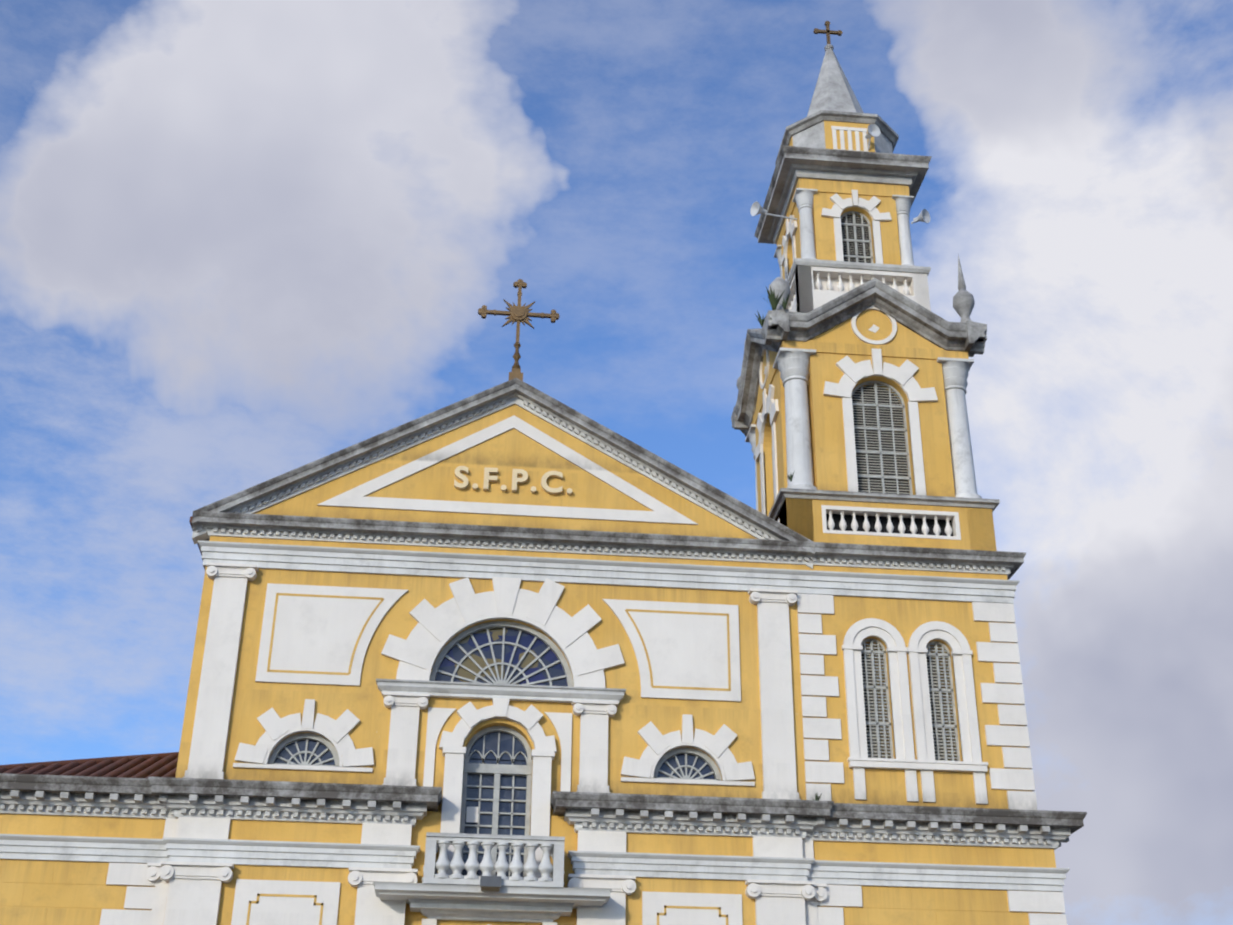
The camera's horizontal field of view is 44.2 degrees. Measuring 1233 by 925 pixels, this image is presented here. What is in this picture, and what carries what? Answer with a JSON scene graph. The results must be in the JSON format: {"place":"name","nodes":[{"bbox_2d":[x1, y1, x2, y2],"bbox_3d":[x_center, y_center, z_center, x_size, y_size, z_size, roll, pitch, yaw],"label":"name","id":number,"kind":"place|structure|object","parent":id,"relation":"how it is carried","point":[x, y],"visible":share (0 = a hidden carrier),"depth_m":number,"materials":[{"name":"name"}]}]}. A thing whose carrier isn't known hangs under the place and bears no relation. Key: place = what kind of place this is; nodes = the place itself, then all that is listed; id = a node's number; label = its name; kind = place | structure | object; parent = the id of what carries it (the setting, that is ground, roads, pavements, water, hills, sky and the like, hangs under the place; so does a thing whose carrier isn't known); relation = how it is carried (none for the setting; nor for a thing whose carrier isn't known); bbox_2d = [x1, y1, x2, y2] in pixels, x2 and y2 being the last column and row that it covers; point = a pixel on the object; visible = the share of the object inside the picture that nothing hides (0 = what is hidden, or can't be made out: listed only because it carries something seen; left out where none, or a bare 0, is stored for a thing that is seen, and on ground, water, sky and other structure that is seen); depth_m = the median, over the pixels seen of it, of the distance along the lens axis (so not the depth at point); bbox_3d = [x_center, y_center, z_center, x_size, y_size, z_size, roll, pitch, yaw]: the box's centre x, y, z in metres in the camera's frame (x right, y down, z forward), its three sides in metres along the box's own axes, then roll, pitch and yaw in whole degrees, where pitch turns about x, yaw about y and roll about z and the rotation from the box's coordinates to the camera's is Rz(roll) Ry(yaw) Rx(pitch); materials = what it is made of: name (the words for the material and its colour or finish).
{"place":"outdoors","nodes":[
{"label":"outdoors","id":0,"kind":"place"},
{"bbox_2d":[189,516,201,555],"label":"nave roof","id":1,"kind":"structure","parent":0,"point":[190,521],"depth_m":28.11,"materials":[{"name":"tile"}]},
{"bbox_2d":[0,404,1026,924],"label":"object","id":2,"kind":"object","parent":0,"point":[58,900],"visible":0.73,"depth_m":26.05,"materials":[{"name":"yellow paint"}]},
{"bbox_2d":[0,0,1232,924],"label":"sky","id":3,"kind":"structure","parent":0,"point":[245,244],"materials":[{"name":"blue"}]},
{"bbox_2d":[751,121,996,550],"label":"yellow tower walls","id":4,"kind":"structure","parent":0,"point":[833,346],"depth_m":31.54,"materials":[{"name":"yellow paint"}]},
{"bbox_2d":[772,211,912,500],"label":"window frames","id":5,"kind":"structure","parent":4,"relation":"in","point":[862,404],"depth_m":31.37,"materials":[{"name":"grey wood"}]},
{"bbox_2d":[841,214,909,493],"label":"tower louvre slats","id":6,"kind":"object","parent":5,"relation":"in","point":[876,424],"depth_m":31.09,"materials":[{"name":"grey wood"}]},
{"bbox_2d":[755,126,960,539],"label":"tower trim","id":7,"kind":"structure","parent":4,"relation":"attached to","point":[812,288],"depth_m":32.00,"materials":[{"name":"white paint"}]},
{"bbox_2d":[737,121,981,510],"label":"columns","id":8,"kind":"structure","parent":4,"relation":"attached to","point":[792,365],"depth_m":31.54,"materials":[{"name":"white paint"}]},
{"bbox_2d":[826,214,952,535],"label":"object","id":9,"kind":"object","parent":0,"point":[860,519],"visible":0.08,"depth_m":31.16,"materials":[{"name":"grey glass"}]},
{"bbox_3d":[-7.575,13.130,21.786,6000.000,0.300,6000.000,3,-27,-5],"label":"ground","id":10,"kind":"structure","parent":0,"visible":0},
{"bbox_2d":[0,811,1061,924],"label":"walls","id":11,"kind":"structure","parent":10,"relation":"on","point":[85,826],"depth_m":25.72,"materials":[{"name":"yellow paint"}]},
{"bbox_2d":[175,536,1031,817],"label":"walls","id":12,"kind":"structure","parent":11,"relation":"on","point":[253,701],"depth_m":27.19,"materials":[{"name":"yellow paint"}]},
{"bbox_2d":[99,415,1066,924],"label":"facade trim","id":13,"kind":"structure","parent":12,"relation":"attached to","point":[317,633],"depth_m":27.08,"materials":[{"name":"white paint"}]},
{"bbox_2d":[731,110,999,520],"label":"cornices","id":14,"kind":"object","parent":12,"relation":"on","point":[793,164],"visible":0.67,"depth_m":33.35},
{"bbox_2d":[807,44,863,116],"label":"spire","id":15,"kind":"structure","parent":14,"relation":"on","point":[833,90],"depth_m":36.85,"materials":[{"name":"stone"}]},
{"bbox_2d":[813,21,842,43],"bbox_3d":[5.340,-10.810,38.278,0.740,0.827,0.070,3,-27,-5],"label":"cross","id":16,"kind":"object","parent":15,"relation":"on","point":[827,31],"visible":0.98,"depth_m":38.28,"materials":[{"name":"metal"}]},
{"bbox_2d":[750,124,929,223],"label":"loudspeakers","id":17,"kind":"object","parent":14,"relation":"attached to","point":[873,131],"visible":1,"depth_m":34.28,"materials":[{"name":"grey metal"}]},
{"bbox_2d":[861,654,943,759],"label":"window shutters","id":18,"kind":"object","parent":12,"relation":"attached to","point":[878,710],"depth_m":28.58,"materials":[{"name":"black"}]},
{"bbox_2d":[0,378,1086,922],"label":"cornices","id":19,"kind":"object","parent":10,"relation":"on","point":[176,798],"visible":0.96,"depth_m":26.38,"materials":[{"name":"white paint"}]},
{"bbox_2d":[0,752,178,777],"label":"tile roof","id":20,"kind":"structure","parent":19,"relation":"on","point":[150,765],"depth_m":27.30,"materials":[{"name":"brown tile"}]},
{"bbox_2d":[373,832,611,907],"bbox_3d":[-2.028,6.745,25.040,3.860,0.980,0.988,3,-27,-5],"label":"balcony balustrade","id":21,"kind":"object","parent":19,"relation":"on","point":[547,885],"visible":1,"depth_m":24.63,"materials":[{"name":"white concrete"}]},
{"bbox_2d":[480,876,500,891],"bbox_3d":[-2.035,6.809,24.489,0.340,0.231,0.307,3,-27,-5],"label":"floodlight","id":22,"kind":"object","parent":21,"relation":"attached to","point":[491,883],"visible":1,"depth_m":24.40,"materials":[{"name":"grey metal"}]},
{"bbox_2d":[423,698,571,877],"bbox_3d":[-2.058,5.712,26.063,2.540,3.430,0.260,3,-27,-5],"label":"window surround","id":23,"kind":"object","parent":19,"relation":"attached to","point":[543,751],"depth_m":26.35,"materials":[{"name":"white paint"}]},
{"bbox_2d":[454,466,571,494],"bbox_3d":[-1.957,0.342,28.860,2.243,0.460,0.090,3,-27,-5],"label":"lettering","id":24,"kind":"object","parent":19,"relation":"attached to","point":[488,478],"visible":1,"depth_m":28.81},
{"bbox_2d":[478,279,559,380],"bbox_3d":[-1.980,-2.632,30.471,1.650,2.462,0.280,3,-27,-5],"label":"cross","id":25,"kind":"object","parent":19,"relation":"on","point":[518,313],"visible":0.98,"depth_m":30.58,"materials":[{"name":"metal"}]},
{"bbox_2d":[268,621,959,877],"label":"window frames","id":26,"kind":"structure","parent":19,"relation":"attached to","point":[497,770],"depth_m":27.22,"materials":[{"name":"white wood"}]},
{"bbox_2d":[275,732,714,876],"bbox_3d":[-2.096,6.043,26.296,7.960,3.050,0.120,3,-27,-5],"label":"window glass","id":27,"kind":"object","parent":26,"relation":"in","point":[505,742],"depth_m":26.49,"materials":[{"name":"glass"}]},
{"bbox_2d":[435,628,567,685],"bbox_3d":[-2.066,3.535,27.540,2.640,1.370,0.020,3,-27,-5],"label":"fanlight window","id":28,"kind":"structure","parent":26,"relation":"attached to","point":[468,645],"depth_m":27.52,"materials":[{"name":"glass"}]},
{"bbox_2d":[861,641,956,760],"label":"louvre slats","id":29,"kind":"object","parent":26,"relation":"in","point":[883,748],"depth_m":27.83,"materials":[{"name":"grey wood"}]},
{"bbox_2d":[755,286,821,800],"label":"ledge weeds","id":30,"kind":"object","parent":19,"relation":"on","point":[773,300],"visible":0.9,"depth_m":31.55,"materials":[{"name":"green plant"}]}
]}

